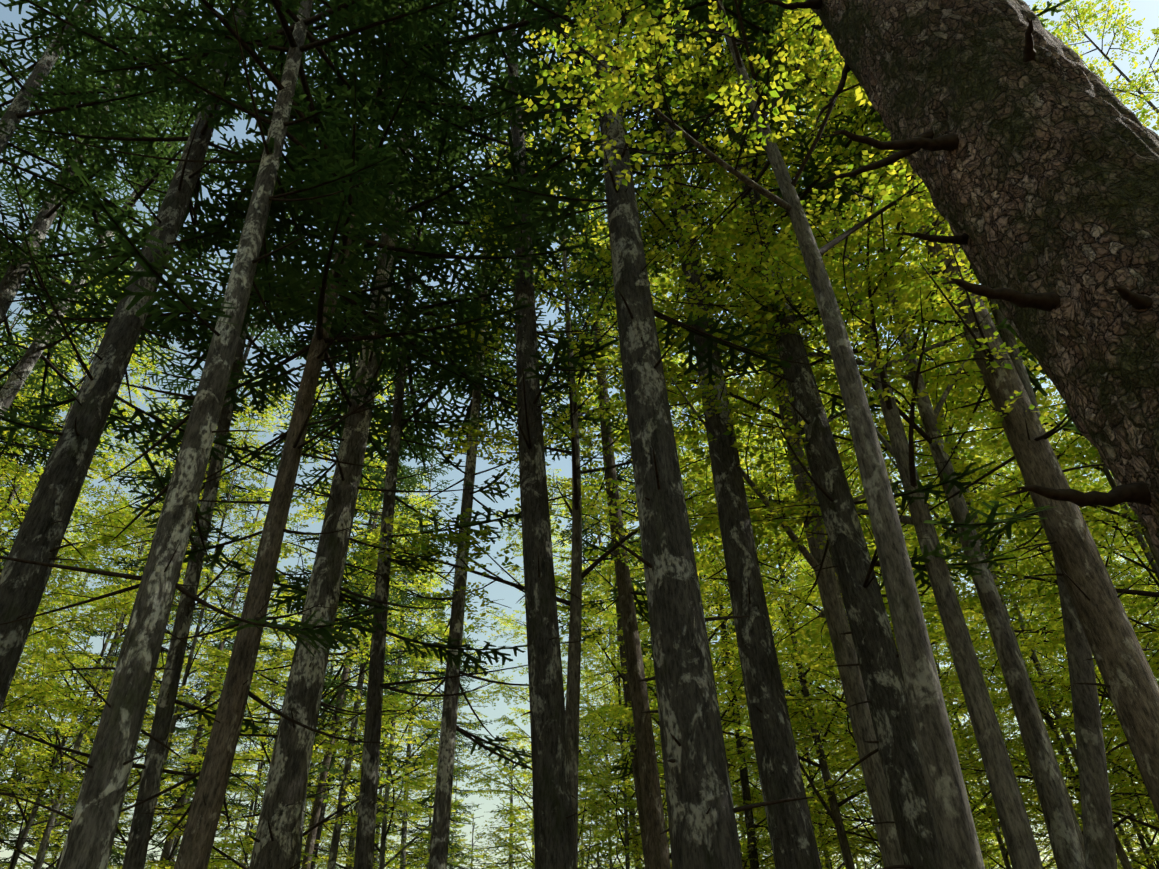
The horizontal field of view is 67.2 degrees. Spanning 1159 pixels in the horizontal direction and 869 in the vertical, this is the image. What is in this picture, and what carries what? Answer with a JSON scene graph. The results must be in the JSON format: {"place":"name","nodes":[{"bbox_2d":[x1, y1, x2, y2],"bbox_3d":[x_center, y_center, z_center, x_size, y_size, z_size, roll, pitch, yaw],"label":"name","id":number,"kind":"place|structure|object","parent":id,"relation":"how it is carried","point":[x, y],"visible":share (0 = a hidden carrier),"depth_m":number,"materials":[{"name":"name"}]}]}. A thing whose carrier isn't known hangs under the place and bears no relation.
{"place":"outdoors","nodes":[
{"label":"outdoors","id":0,"kind":"place"},
{"bbox_2d":[0,0,1158,868],"label":"sky","id":1,"kind":"structure","parent":0,"point":[1147,9],"materials":[{"name":"blue"}]},
{"bbox_3d":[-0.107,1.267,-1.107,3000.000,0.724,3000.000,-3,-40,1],"label":"ground","id":2,"kind":"structure","parent":0,"visible":0},
{"bbox_2d":[0,450,76,838],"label":"tree","id":3,"kind":"object","parent":2,"relation":"on","point":[28,650],"visible":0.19,"depth_m":29.58,"materials":[{"name":"green plant"}]},
{"bbox_2d":[0,565,107,833],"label":"tree","id":4,"kind":"object","parent":2,"relation":"on","point":[10,800],"visible":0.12,"depth_m":36.60,"materials":[{"name":"green plant"}]},
{"bbox_2d":[0,506,110,868],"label":"tree","id":5,"kind":"object","parent":2,"relation":"on","point":[28,848],"visible":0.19,"depth_m":31.97,"materials":[{"name":"green plant"}]},
{"bbox_2d":[0,579,112,868],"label":"tree","id":6,"kind":"object","parent":2,"relation":"on","point":[15,837],"visible":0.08,"depth_m":50.30,"materials":[{"name":"green plant"}]},
{"bbox_2d":[0,262,119,576],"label":"tree","id":7,"kind":"object","parent":2,"relation":"on","point":[11,461],"visible":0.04,"depth_m":28.94,"materials":[{"name":"green plant"}]},
{"bbox_2d":[0,455,139,868],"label":"tree","id":8,"kind":"object","parent":2,"relation":"on","point":[47,729],"visible":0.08,"depth_m":43.11,"materials":[{"name":"green plant"}]},
{"bbox_2d":[0,262,162,849],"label":"tree","id":9,"kind":"object","parent":2,"relation":"on","point":[17,520],"visible":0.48,"depth_m":21.47,"materials":[{"name":"green plant"}]},
{"bbox_2d":[0,4,165,542],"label":"tree","id":10,"kind":"object","parent":2,"relation":"on","point":[20,192],"visible":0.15,"depth_m":23.53,"materials":[{"name":"green plant"}]},
{"bbox_2d":[0,480,169,868],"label":"tree","id":11,"kind":"object","parent":2,"relation":"on","point":[49,764],"visible":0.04,"depth_m":38.31,"materials":[{"name":"green plant"}]},
{"bbox_2d":[0,257,176,700],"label":"tree","id":12,"kind":"object","parent":2,"relation":"on","point":[11,495],"visible":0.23,"depth_m":24.47,"materials":[{"name":"green plant"}]},
{"bbox_2d":[0,0,203,432],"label":"fir","id":13,"kind":"object","parent":2,"relation":"on","point":[29,91],"visible":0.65,"depth_m":16.35,"materials":[{"name":"green plant"}]},
{"bbox_2d":[0,397,206,868],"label":"tree","id":14,"kind":"object","parent":2,"relation":"on","point":[30,823],"visible":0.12,"depth_m":27.37,"materials":[{"name":"green plant"}]},
{"bbox_2d":[10,523,212,868],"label":"tree","id":15,"kind":"object","parent":2,"relation":"on","point":[59,841],"visible":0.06,"depth_m":40.96,"materials":[{"name":"green plant"}]},
{"bbox_2d":[0,395,236,868],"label":"tree","id":16,"kind":"object","parent":2,"relation":"on","point":[120,620],"visible":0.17,"depth_m":25.43,"materials":[{"name":"green plant"}]},
{"bbox_2d":[0,0,238,480],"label":"fir","id":17,"kind":"object","parent":2,"relation":"on","point":[44,220],"visible":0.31,"depth_m":17.50,"materials":[{"name":"green plant"}]},
{"bbox_2d":[25,528,216,867],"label":"tree","id":18,"kind":"object","parent":2,"relation":"on","point":[112,850],"visible":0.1,"depth_m":37.15,"materials":[{"name":"green plant"}]},
{"bbox_2d":[0,48,269,469],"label":"fir","id":19,"kind":"object","parent":2,"relation":"on","point":[26,363],"visible":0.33,"depth_m":18.67,"materials":[{"name":"green plant"}]},
{"bbox_2d":[48,413,243,851],"bbox_3d":[-14.557,8.505,28.243,4.165,27.672,5.127,-4,-40,2],"label":"tree","id":20,"kind":"object","parent":2,"relation":"on","point":[196,621],"visible":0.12,"depth_m":30.25,"materials":[{"name":"green plant"}]},
{"bbox_2d":[4,371,309,868],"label":"tree","id":21,"kind":"object","parent":2,"relation":"on","point":[208,580],"visible":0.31,"depth_m":21.35,"materials":[{"name":"green plant"}]},
{"bbox_2d":[118,597,242,864],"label":"tree","id":22,"kind":"object","parent":2,"relation":"on","point":[163,833],"visible":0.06,"depth_m":48.71,"materials":[{"name":"green plant"}]},
{"bbox_2d":[113,515,261,868],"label":"tree","id":23,"kind":"object","parent":2,"relation":"on","point":[194,726],"visible":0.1,"depth_m":47.87,"materials":[{"name":"green plant"}]},
{"bbox_2d":[108,668,270,868],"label":"tree","id":24,"kind":"object","parent":2,"relation":"on","point":[243,799],"visible":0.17,"depth_m":34.83,"materials":[{"name":"green plant"}]},
{"bbox_2d":[50,212,336,724],"bbox_3d":[-11.592,1.737,26.212,5.832,35.206,6.144,-14,-41,13],"label":"tree","id":25,"kind":"object","parent":2,"relation":"on","point":[141,476],"visible":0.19,"depth_m":27.74,"materials":[{"name":"green plant"}]},
{"bbox_2d":[116,471,277,866],"bbox_3d":[-13.749,11.796,31.234,3.977,26.423,4.896,5,-41,-9],"label":"tree","id":26,"kind":"object","parent":2,"relation":"on","point":[167,846],"visible":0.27,"depth_m":32.97,"materials":[{"name":"green plant"}]},
{"bbox_2d":[0,0,429,794],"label":"fir","id":27,"kind":"object","parent":2,"relation":"on","point":[48,516],"visible":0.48,"depth_m":11.73,"materials":[{"name":"green plant"}]},
{"bbox_2d":[0,2,451,868],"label":"fir","id":28,"kind":"object","parent":2,"relation":"on","point":[142,820],"visible":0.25,"depth_m":12.20,"materials":[{"name":"green plant"}]},
{"bbox_2d":[171,571,284,868],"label":"tree","id":29,"kind":"object","parent":2,"relation":"on","point":[245,738],"visible":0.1,"depth_m":41.66,"materials":[{"name":"green plant"}]},
{"bbox_2d":[0,0,463,868],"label":"fir","id":30,"kind":"object","parent":2,"relation":"on","point":[94,818],"visible":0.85,"depth_m":10.46,"materials":[{"name":"green plant"}]},
{"bbox_2d":[163,597,337,868],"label":"tree","id":31,"kind":"object","parent":2,"relation":"on","point":[282,612],"visible":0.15,"depth_m":33.26,"materials":[{"name":"green plant"}]},
{"bbox_2d":[219,544,309,864],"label":"tree","id":32,"kind":"object","parent":2,"relation":"on","point":[252,803],"visible":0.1,"depth_m":48.01,"materials":[{"name":"green plant"}]},
{"bbox_2d":[19,0,589,868],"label":"fir","id":33,"kind":"object","parent":2,"relation":"on","point":[203,812],"visible":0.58,"depth_m":11.90,"materials":[{"name":"green plant"}]},
{"bbox_2d":[120,344,501,868],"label":"tree","id":34,"kind":"object","parent":2,"relation":"on","point":[388,705],"visible":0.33,"depth_m":20.31,"materials":[{"name":"green plant"}]},
{"bbox_2d":[211,223,442,868],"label":"tree","id":35,"kind":"object","parent":2,"relation":"on","point":[321,426],"visible":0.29,"depth_m":21.69,"materials":[{"name":"green plant"}]},
{"bbox_2d":[251,366,439,868],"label":"tree","id":36,"kind":"object","parent":2,"relation":"on","point":[319,828],"visible":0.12,"depth_m":31.13,"materials":[{"name":"green plant"}]},
{"bbox_2d":[259,360,444,868],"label":"tree","id":37,"kind":"object","parent":2,"relation":"on","point":[326,766],"visible":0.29,"depth_m":27.53,"materials":[{"name":"green plant"}]},
{"bbox_2d":[258,304,455,868],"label":"tree","id":38,"kind":"object","parent":2,"relation":"on","point":[343,791],"visible":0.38,"depth_m":26.39,"materials":[{"name":"green plant"}]},
{"bbox_2d":[227,470,495,868],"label":"tree","id":39,"kind":"object","parent":2,"relation":"on","point":[383,835],"visible":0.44,"depth_m":29.84,"materials":[{"name":"green plant"}]},
{"bbox_2d":[316,690,425,868],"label":"tree","id":40,"kind":"object","parent":2,"relation":"on","point":[376,851],"visible":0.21,"depth_m":37.96,"materials":[{"name":"green plant"}]},
{"bbox_2d":[321,624,425,868],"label":"tree","id":41,"kind":"object","parent":2,"relation":"on","point":[375,848],"visible":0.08,"depth_m":50.22,"materials":[{"name":"green plant"}]},
{"bbox_2d":[238,0,522,868],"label":"fir","id":42,"kind":"object","parent":2,"relation":"on","point":[275,838],"visible":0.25,"depth_m":11.70,"materials":[{"name":"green plant"}]},
{"bbox_2d":[301,588,468,868],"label":"tree","id":43,"kind":"object","parent":2,"relation":"on","point":[413,860],"visible":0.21,"depth_m":31.50,"materials":[{"name":"green plant"}]},
{"bbox_2d":[318,456,451,868],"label":"tree","id":44,"kind":"object","parent":2,"relation":"on","point":[355,804],"visible":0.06,"depth_m":38.46,"materials":[{"name":"green plant"}]},
{"bbox_2d":[207,65,614,868],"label":"fir","id":45,"kind":"object","parent":2,"relation":"on","point":[367,807],"visible":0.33,"depth_m":14.01,"materials":[{"name":"green plant"}]},
{"bbox_2d":[349,423,492,868],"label":"tree","id":46,"kind":"object","parent":2,"relation":"on","point":[403,853],"visible":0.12,"depth_m":41.16,"materials":[{"name":"green plant"}]},
{"bbox_2d":[380,566,489,868],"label":"tree","id":47,"kind":"object","parent":2,"relation":"on","point":[428,829],"visible":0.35,"depth_m":42.31,"materials":[{"name":"green plant"}]},
{"bbox_2d":[386,746,487,868],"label":"tree","id":48,"kind":"object","parent":2,"relation":"on","point":[459,842],"visible":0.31,"depth_m":45.04,"materials":[{"name":"green plant"}]},
{"bbox_2d":[385,574,495,867],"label":"tree","id":49,"kind":"object","parent":2,"relation":"on","point":[465,745],"visible":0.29,"depth_m":41.63,"materials":[{"name":"green plant"}]},
{"bbox_2d":[318,0,661,868],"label":"fir","id":50,"kind":"object","parent":2,"relation":"on","point":[554,842],"visible":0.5,"depth_m":11.78,"materials":[{"name":"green plant"}]},
{"bbox_2d":[349,53,658,868],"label":"fir","id":51,"kind":"object","parent":2,"relation":"on","point":[441,811],"visible":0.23,"depth_m":15.59,"materials":[{"name":"green plant"}]},
{"bbox_2d":[497,758,534,868],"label":"tree","id":52,"kind":"object","parent":2,"relation":"on","point":[518,823],"visible":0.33,"depth_m":46.31,"materials":[{"name":"green plant"}]},
{"bbox_2d":[414,468,638,868],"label":"tree","id":53,"kind":"object","parent":2,"relation":"on","point":[488,779],"visible":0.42,"depth_m":32.56,"materials":[{"name":"green plant"}]},
{"bbox_2d":[469,688,590,868],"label":"tree","id":54,"kind":"object","parent":2,"relation":"on","point":[522,711],"visible":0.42,"depth_m":41.29,"materials":[{"name":"green plant"}]},
{"bbox_2d":[348,115,779,867],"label":"beech","id":55,"kind":"object","parent":2,"relation":"on","point":[574,605],"visible":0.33,"depth_m":14.39,"materials":[{"name":"green plant"}]},
{"bbox_2d":[360,0,827,868],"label":"tree","id":56,"kind":"object","parent":2,"relation":"on","point":[702,812],"visible":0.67,"depth_m":9.65,"materials":[{"name":"grey plant"}]},
{"bbox_2d":[552,321,663,868],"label":"tree","id":57,"kind":"object","parent":2,"relation":"on","point":[634,768],"visible":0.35,"depth_m":22.92,"materials":[{"name":"green plant"}]},
{"bbox_2d":[502,84,714,868],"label":"tree","id":58,"kind":"object","parent":2,"relation":"on","point":[656,842],"visible":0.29,"depth_m":15.65,"materials":[{"name":"green plant"}]},
{"bbox_2d":[560,407,665,868],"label":"tree","id":59,"kind":"object","parent":2,"relation":"on","point":[587,547],"visible":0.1,"depth_m":40.89,"materials":[{"name":"green plant"}]},
{"bbox_2d":[563,524,670,868],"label":"tree","id":60,"kind":"object","parent":2,"relation":"on","point":[597,658],"visible":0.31,"depth_m":29.90,"materials":[{"name":"green plant"}]},
{"bbox_2d":[578,564,664,868],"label":"tree","id":61,"kind":"object","parent":2,"relation":"on","point":[604,676],"visible":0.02,"depth_m":39.29,"materials":[{"name":"green plant"}]},
{"bbox_2d":[578,563,670,865],"bbox_3d":[2.572,13.726,30.856,6.920,21.864,7.008,-2,-40,0],"label":"tree","id":62,"kind":"object","parent":2,"relation":"on","point":[613,788],"visible":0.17,"depth_m":31.29,"materials":[{"name":"green plant"}]},
{"bbox_2d":[578,537,748,868],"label":"tree","id":63,"kind":"object","parent":2,"relation":"on","point":[612,816],"visible":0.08,"depth_m":34.00,"materials":[{"name":"green plant"}]},
{"bbox_2d":[522,231,817,762],"bbox_3d":[1.754,2.533,21.428,6.668,26.932,6.503,11,-42,-15],"label":"tree","id":64,"kind":"object","parent":2,"relation":"on","point":[604,579],"visible":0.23,"depth_m":19.82,"materials":[{"name":"green plant"}]},
{"bbox_2d":[579,510,797,868],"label":"tree","id":65,"kind":"object","parent":2,"relation":"on","point":[621,804],"visible":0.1,"depth_m":28.73,"materials":[{"name":"green plant"}]},
{"bbox_2d":[550,0,858,868],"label":"tree","id":66,"kind":"object","parent":2,"relation":"on","point":[792,836],"visible":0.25,"depth_m":9.96,"materials":[{"name":"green plant"}]},
{"bbox_2d":[599,257,811,868],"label":"tree","id":67,"kind":"object","parent":2,"relation":"on","point":[749,818],"visible":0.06,"depth_m":23.06,"materials":[{"name":"green plant"}]},
{"bbox_2d":[618,576,843,868],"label":"tree","id":68,"kind":"object","parent":2,"relation":"on","point":[766,841],"visible":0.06,"depth_m":31.50,"materials":[{"name":"green plant"}]},
{"bbox_2d":[606,439,861,868],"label":"tree","id":69,"kind":"object","parent":2,"relation":"on","point":[759,846],"visible":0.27,"depth_m":23.51,"materials":[{"name":"green plant"}]},
{"bbox_2d":[515,0,984,868],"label":"beech","id":70,"kind":"object","parent":2,"relation":"on","point":[955,832],"visible":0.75,"depth_m":9.41,"materials":[{"name":"green plant"}]},
{"bbox_2d":[556,0,1016,868],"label":"tree","id":71,"kind":"object","parent":2,"relation":"on","point":[878,662],"visible":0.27,"depth_m":10.21,"materials":[{"name":"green plant"}]},
{"bbox_2d":[603,59,972,868],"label":"beech","id":72,"kind":"object","parent":2,"relation":"on","point":[833,615],"visible":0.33,"depth_m":11.96,"materials":[{"name":"green plant"}]},
{"bbox_2d":[606,356,975,868],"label":"tree","id":73,"kind":"object","parent":2,"relation":"on","point":[834,813],"visible":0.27,"depth_m":19.04,"materials":[{"name":"green plant"}]},
{"bbox_2d":[701,458,883,868],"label":"tree","id":74,"kind":"object","parent":2,"relation":"on","point":[754,785],"visible":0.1,"depth_m":25.05,"materials":[{"name":"green plant"}]},
{"bbox_2d":[719,472,883,868],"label":"tree","id":75,"kind":"object","parent":2,"relation":"on","point":[813,793],"visible":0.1,"depth_m":27.40,"materials":[{"name":"green plant"}]},
{"bbox_2d":[597,7,1085,868],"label":"beech","id":76,"kind":"object","parent":2,"relation":"on","point":[1063,835],"visible":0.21,"depth_m":11.57,"materials":[{"name":"green plant"}]},
{"bbox_2d":[701,348,1002,838],"bbox_3d":[7.618,6.910,27.200,8.940,27.230,8.294,-21,-43,21],"label":"tree","id":77,"kind":"object","parent":2,"relation":"on","point":[825,752],"visible":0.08,"depth_m":25.73,"materials":[{"name":"green plant"}]},
{"bbox_2d":[693,198,1027,729],"bbox_3d":[5.227,1.927,18.286,5.693,23.575,5.837,-3,-40,0],"label":"tree","id":78,"kind":"object","parent":2,"relation":"on","point":[767,583],"visible":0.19,"depth_m":17.80,"materials":[{"name":"green plant"}]},
{"bbox_2d":[733,409,1000,868],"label":"tree","id":79,"kind":"object","parent":2,"relation":"on","point":[818,805],"visible":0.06,"depth_m":20.43,"materials":[{"name":"green plant"}]},
{"bbox_2d":[686,10,1062,868],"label":"beech","id":80,"kind":"object","parent":2,"relation":"on","point":[1008,802],"visible":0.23,"depth_m":10.36,"materials":[{"name":"green plant"}]},
{"bbox_2d":[789,523,996,868],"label":"tree","id":81,"kind":"object","parent":2,"relation":"on","point":[855,816],"visible":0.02,"depth_m":32.14,"materials":[{"name":"green plant"}]},
{"bbox_2d":[653,24,1150,868],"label":"beech","id":82,"kind":"object","parent":2,"relation":"on","point":[1097,816],"visible":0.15,"depth_m":11.05,"materials":[{"name":"green plant"}]},
{"bbox_2d":[780,551,1041,867],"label":"tree","id":83,"kind":"object","parent":2,"relation":"on","point":[873,825],"visible":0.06,"depth_m":28.71,"materials":[{"name":"green plant"}]},
{"bbox_2d":[779,364,1069,868],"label":"tree","id":84,"kind":"object","parent":2,"relation":"on","point":[855,757],"visible":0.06,"depth_m":22.50,"materials":[{"name":"green plant"}]},
{"bbox_2d":[691,0,1158,818],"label":"tree","id":85,"kind":"object","parent":2,"relation":"on","point":[1129,680],"visible":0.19,"depth_m":8.98,"materials":[{"name":"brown plant"}]},
{"bbox_2d":[750,0,1158,551],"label":"old fir","id":86,"kind":"object","parent":2,"relation":"on","point":[1025,142],"visible":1,"depth_m":3.82,"materials":[{"name":"brown plant"}]},
{"bbox_2d":[768,95,1146,858],"bbox_3d":[7.433,0.132,17.595,6.226,25.272,8.088,-15,-42,15],"label":"tree","id":87,"kind":"object","parent":2,"relation":"on","point":[1070,449],"visible":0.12,"depth_m":15.76,"materials":[{"name":"green plant"}]},
{"bbox_2d":[862,93,1158,675],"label":"tree","id":88,"kind":"object","parent":2,"relation":"on","point":[1041,399],"visible":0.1,"depth_m":14.27,"materials":[{"name":"green plant"}]},
{"bbox_2d":[890,586,1132,868],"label":"tree","id":89,"kind":"object","parent":2,"relation":"on","point":[1004,853],"visible":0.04,"depth_m":25.69,"materials":[{"name":"green plant"}]},
{"bbox_2d":[884,388,1158,851],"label":"tree","id":90,"kind":"object","parent":2,"relation":"on","point":[1075,777],"visible":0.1,"depth_m":23.00,"materials":[{"name":"green plant"}]},
{"bbox_2d":[893,392,1158,868],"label":"tree","id":91,"kind":"object","parent":2,"relation":"on","point":[1120,852],"visible":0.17,"depth_m":20.37,"materials":[{"name":"green plant"}]},
{"bbox_2d":[937,584,1115,868],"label":"tree","id":92,"kind":"object","parent":2,"relation":"on","point":[970,784],"visible":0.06,"depth_m":34.02,"materials":[{"name":"green plant"}]},
{"bbox_2d":[899,318,1158,792],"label":"tree","id":93,"kind":"object","parent":2,"relation":"on","point":[1109,761],"depth_m":24.68,"materials":[{"name":"green plant"}]},
{"bbox_2d":[909,436,1158,868],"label":"tree","id":94,"kind":"object","parent":2,"relation":"on","point":[1065,766],"visible":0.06,"depth_m":25.77,"materials":[{"name":"green plant"}]},
{"bbox_2d":[916,309,1158,841],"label":"tree","id":95,"kind":"object","parent":2,"relation":"on","point":[999,680],"visible":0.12,"depth_m":18.25,"materials":[{"name":"green plant"}]},
{"bbox_2d":[952,263,1158,865],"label":"tree","id":96,"kind":"object","parent":2,"relation":"on","point":[1136,528],"visible":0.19,"depth_m":15.08,"materials":[{"name":"green plant"}]},
{"bbox_2d":[962,422,1158,868],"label":"tree","id":97,"kind":"object","parent":2,"relation":"on","point":[1141,838],"visible":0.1,"depth_m":26.76,"materials":[{"name":"green plant"}]},
{"bbox_2d":[996,570,1158,868],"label":"tree","id":98,"kind":"object","parent":2,"relation":"on","point":[1130,849],"visible":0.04,"depth_m":34.48,"materials":[{"name":"green plant"}]},
{"bbox_2d":[1029,0,1158,135],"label":"tree","id":99,"kind":"object","parent":2,"relation":"on","point":[1083,11],"visible":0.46,"depth_m":20.00,"materials":[{"name":"green plant"}]},
{"bbox_2d":[1032,587,1158,868],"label":"tree","id":100,"kind":"object","parent":2,"relation":"on","point":[1146,834],"visible":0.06,"depth_m":27.89,"materials":[{"name":"green plant"}]},
{"bbox_2d":[1043,471,1158,847],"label":"tree","id":101,"kind":"object","parent":2,"relation":"on","point":[1143,829],"visible":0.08,"depth_m":24.82,"materials":[{"name":"green plant"}]},
{"bbox_2d":[1051,399,1158,679],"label":"tree","id":102,"kind":"object","parent":2,"relation":"on","point":[1116,570],"visible":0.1,"depth_m":20.86,"materials":[{"name":"green plant"}]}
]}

